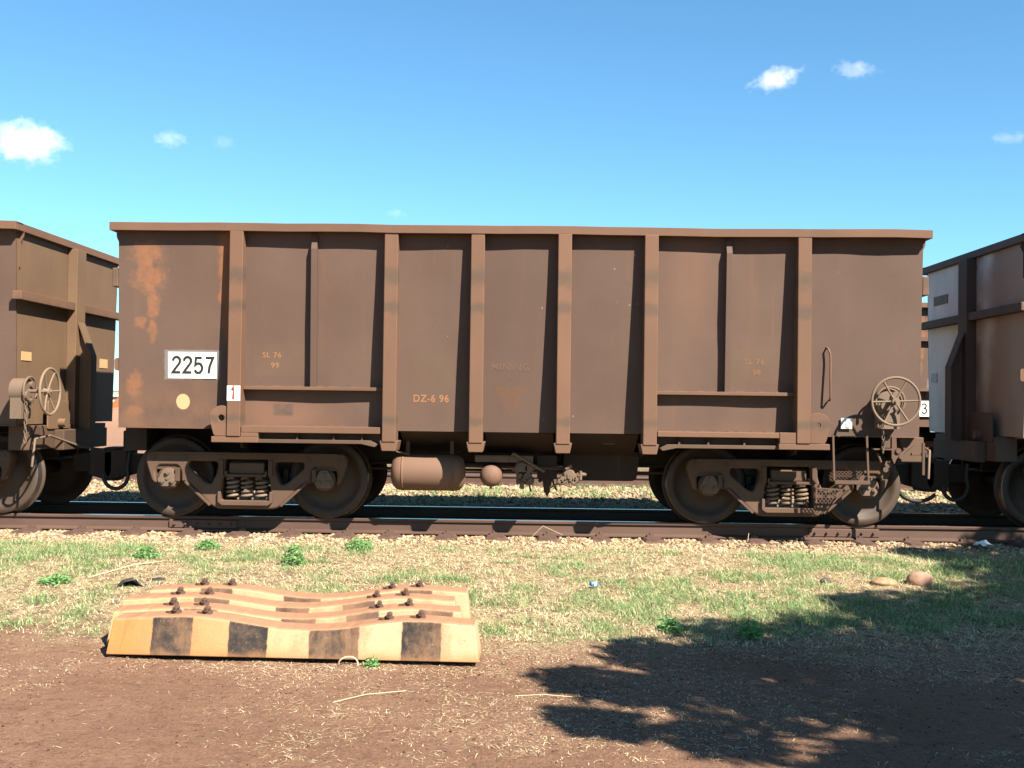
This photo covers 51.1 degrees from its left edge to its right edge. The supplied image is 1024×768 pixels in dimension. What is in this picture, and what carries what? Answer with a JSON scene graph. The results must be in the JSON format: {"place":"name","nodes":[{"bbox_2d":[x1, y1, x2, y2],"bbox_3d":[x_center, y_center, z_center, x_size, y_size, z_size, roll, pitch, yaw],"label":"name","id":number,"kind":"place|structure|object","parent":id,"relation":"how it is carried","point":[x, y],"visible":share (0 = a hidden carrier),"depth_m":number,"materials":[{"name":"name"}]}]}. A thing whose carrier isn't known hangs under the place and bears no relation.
{"place":"outdoors","nodes":[
{"label":"outdoors","id":0,"kind":"place"},
{"bbox_2d":[112,408,117,417],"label":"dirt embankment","id":1,"kind":"structure","parent":0,"point":[115,413],"depth_m":106.79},
{"bbox_2d":[113,398,118,407],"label":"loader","id":2,"kind":"object","parent":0,"point":[116,403],"visible":0.2,"depth_m":180.90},
{"bbox_2d":[0,418,1023,767],"bbox_3d":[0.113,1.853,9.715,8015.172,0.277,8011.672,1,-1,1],"label":"ground","id":3,"kind":"structure","parent":0,"point":[112,740],"depth_m":6.74,"materials":[{"name":"brown soil"}]},
{"bbox_2d":[37,573,76,585],"bbox_3d":[-4.141,1.768,9.723,0.346,0.098,0.321,1,-1,1],"label":"weed","id":4,"kind":"object","parent":3,"relation":"on","point":[51,579],"visible":1,"depth_m":9.69,"materials":[{"name":"green plant"}]},
{"bbox_2d":[87,561,159,577],"bbox_3d":[-3.623,1.770,10.339,0.020,0.076,1.041,0,-1,36],"label":"straw stalk","id":5,"kind":"object","parent":3,"relation":"on","point":[123,567],"visible":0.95,"depth_m":10.22,"materials":[{"name":"beige plant"}]},
{"bbox_2d":[117,577,165,587],"bbox_3d":[-3.285,1.788,9.733,0.536,0.099,0.303,1,-1,-11],"label":"rubber scrap","id":6,"kind":"object","parent":3,"relation":"on","point":[132,581],"visible":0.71,"depth_m":9.63,"materials":[{"name":"black rubber"}]},
{"bbox_2d":[129,545,161,558],"bbox_3d":[-3.674,1.687,10.770,0.310,0.142,0.343,1,-1,-12],"label":"weed","id":7,"kind":"object","parent":3,"relation":"on","point":[143,553],"visible":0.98,"depth_m":10.73,"materials":[{"name":"green plant"}]},
{"bbox_2d":[195,539,221,549],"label":"weed","id":8,"kind":"object","parent":3,"relation":"on","point":[204,543],"visible":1,"depth_m":11.23,"materials":[{"name":"green plant"}]},
{"bbox_2d":[106,597,461,644],"bbox_3d":[-1.631,1.731,7.891,2.568,0.324,0.298,1,-1,-2],"label":"concrete sleeper","id":9,"kind":"object","parent":3,"relation":"on","point":[407,607],"visible":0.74,"depth_m":7.82,"materials":[{"name":"paint"}]},
{"bbox_2d":[122,587,455,612],"bbox_3d":[-1.693,1.723,8.242,2.568,0.322,0.298,1,-1,-2],"label":"concrete sleeper","id":10,"kind":"object","parent":3,"relation":"on","point":[180,594],"visible":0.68,"depth_m":8.16,"materials":[{"name":"paint"}]},
{"bbox_2d":[106,605,480,662],"bbox_3d":[-1.502,1.716,7.469,2.568,0.322,0.298,1,-1,2],"label":"concrete sleeper","id":11,"kind":"object","parent":3,"relation":"on","point":[176,630],"visible":0.99,"depth_m":7.35,"materials":[{"name":"paint"}]},
{"bbox_2d":[280,543,307,565],"bbox_3d":[-2.146,1.678,10.550,0.268,0.233,0.258,1,-1,1],"label":"weed","id":12,"kind":"object","parent":3,"relation":"on","point":[291,558],"visible":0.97,"depth_m":10.52,"materials":[{"name":"green plant"}]},
{"bbox_2d":[149,578,470,618],"bbox_3d":[-1.611,1.720,8.591,2.568,0.324,0.298,1,-1,-1],"label":"concrete sleeper","id":13,"kind":"object","parent":3,"relation":"on","point":[460,594],"visible":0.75,"depth_m":8.50,"materials":[{"name":"paint"}]},
{"bbox_2d":[338,656,358,665],"bbox_3d":[-1.107,1.873,7.251,0.140,0.066,0.024,1,-1,-3],"label":"wire hoop","id":14,"kind":"object","parent":3,"relation":"on","point":[348,657],"visible":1,"depth_m":7.25,"materials":[{"name":"beige metal"}]},
{"bbox_2d":[344,536,375,550],"bbox_3d":[-1.609,1.687,11.346,0.346,0.155,0.338,1,-1,1],"label":"weed","id":15,"kind":"object","parent":3,"relation":"on","point":[360,543],"visible":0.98,"depth_m":11.30,"materials":[{"name":"green plant"}]},
{"bbox_2d":[335,690,405,701],"bbox_3d":[-0.861,1.879,6.474,0.483,0.011,0.032,1,-1,-33],"label":"straw stalk","id":16,"kind":"object","parent":3,"relation":"on","point":[366,694],"visible":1,"depth_m":6.50,"materials":[{"name":"beige plant"}]},
{"bbox_2d":[362,654,380,668],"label":"weed","id":17,"kind":"object","parent":3,"relation":"on","point":[370,662],"visible":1,"depth_m":7.21,"materials":[{"name":"green plant"}]},
{"bbox_2d":[0,501,1023,548],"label":"railway track","id":18,"kind":"structure","parent":3,"relation":"on","point":[446,523],"depth_m":12.43,"materials":[{"name":"metal"}]},
{"bbox_2d":[0,220,122,512],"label":"ore wagon","id":19,"kind":"object","parent":18,"relation":"on","point":[59,316],"visible":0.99,"depth_m":12.73,"materials":[{"name":"metal"}]},
{"bbox_2d":[101,222,936,524],"bbox_3d":[0.076,-0.035,13.133,10.145,3.317,3.369,1,-1,1],"label":"ore wagon","id":20,"kind":"object","parent":18,"relation":"on","point":[701,374],"visible":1,"depth_m":11.79,"materials":[{"name":"paint"}]},
{"bbox_2d":[912,233,1023,526],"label":"ore wagon","id":21,"kind":"object","parent":18,"relation":"on","point":[973,325],"visible":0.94,"depth_m":12.87,"materials":[{"name":"metal"}]},
{"bbox_2d":[0,536,1023,767],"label":"straw","id":22,"kind":"object","parent":3,"relation":"on","point":[578,584],"visible":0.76,"depth_m":9.08,"materials":[{"name":"beige plant"}]},
{"bbox_2d":[0,479,1023,557],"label":"ballast","id":23,"kind":"structure","parent":3,"relation":"on","point":[102,494],"depth_m":12.30,"materials":[{"name":"gravel"}]},
{"bbox_2d":[973,540,992,545],"bbox_3d":[5.163,1.740,11.748,0.175,0.066,0.126,1,-1,1],"label":"paper scrap","id":24,"kind":"object","parent":23,"relation":"on","point":[983,542],"visible":1,"depth_m":11.72,"materials":[{"name":"white paper"}]},
{"bbox_2d":[0,547,1023,767],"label":"pebbles","id":25,"kind":"object","parent":3,"relation":"on","point":[927,753],"visible":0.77,"depth_m":7.02,"materials":[{"name":"brown stone"}]},
{"bbox_2d":[91,470,948,492],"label":"railway track","id":26,"kind":"structure","parent":3,"relation":"on","point":[473,477],"depth_m":20.23,"materials":[{"name":"metal"}]},
{"bbox_2d":[895,303,950,462],"bbox_3d":[11.478,0.260,20.893,10.145,3.317,3.228,1,-1,1],"label":"ore wagon","id":27,"kind":"object","parent":26,"relation":"on","point":[926,435],"visible":0.04,"depth_m":19.53,"materials":[{"name":"metal"}]},
{"bbox_2d":[517,694,571,696],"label":"straw stalk","id":28,"kind":"object","parent":3,"relation":"on","point":[544,694],"visible":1,"depth_m":6.52,"materials":[{"name":"beige plant"}]},
{"bbox_2d":[589,581,598,586],"bbox_3d":[0.743,1.813,9.707,0.082,0.046,0.046,17,3,-27],"label":"drink can","id":29,"kind":"object","parent":3,"relation":"on","point":[593,584],"visible":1,"depth_m":9.69,"materials":[{"name":"silver metal"}]},
{"bbox_2d":[657,616,685,633],"bbox_3d":[1.242,1.888,8.399,0.219,0.129,0.224,1,-1,-33],"label":"weed","id":30,"kind":"object","parent":3,"relation":"on","point":[675,626],"visible":0.99,"depth_m":8.37,"materials":[{"name":"green plant"}]},
{"bbox_2d":[735,620,766,639],"bbox_3d":[1.835,1.889,8.239,0.229,0.150,0.241,0,-2,43],"label":"weed","id":31,"kind":"object","parent":3,"relation":"on","point":[752,631],"visible":1,"depth_m":8.21,"materials":[{"name":"green plant"}]},
{"bbox_2d":[820,578,831,582],"bbox_3d":[2.950,1.851,10.075,0.107,0.063,0.089,1,-1,1],"label":"stone","id":32,"kind":"object","parent":3,"relation":"on","point":[826,580],"visible":0.85,"depth_m":10.04,"materials":[{"name":"grey stone"}]},
{"bbox_2d":[870,577,896,585],"bbox_3d":[3.473,1.852,10.021,0.231,0.088,0.214,1,-1,1],"label":"rock","id":33,"kind":"object","parent":3,"relation":"on","point":[882,581],"visible":1,"depth_m":9.95,"materials":[{"name":"beige stone"}]},
{"bbox_2d":[906,571,933,586],"bbox_3d":[3.815,1.839,10.037,0.252,0.170,0.215,1,-1,1],"label":"rock","id":34,"kind":"object","parent":3,"relation":"on","point":[914,578],"visible":0.87,"depth_m":9.96,"materials":[{"name":"brown stone"}]},
{"bbox_2d":[0,534,1023,646],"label":"green grass","id":35,"kind":"structure","parent":0,"point":[814,619],"depth_m":9.69,"materials":[{"name":"green plant"}]},
{"bbox_2d":[0,0,1023,396],"label":"sky","id":36,"kind":"structure","parent":0,"point":[709,114],"materials":[{"name":"blue"}]},
{"bbox_2d":[114,482,949,510],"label":"grass","id":37,"kind":"structure","parent":0,"point":[497,491],"depth_m":17.68,"materials":[{"name":"plant"}]}
]}

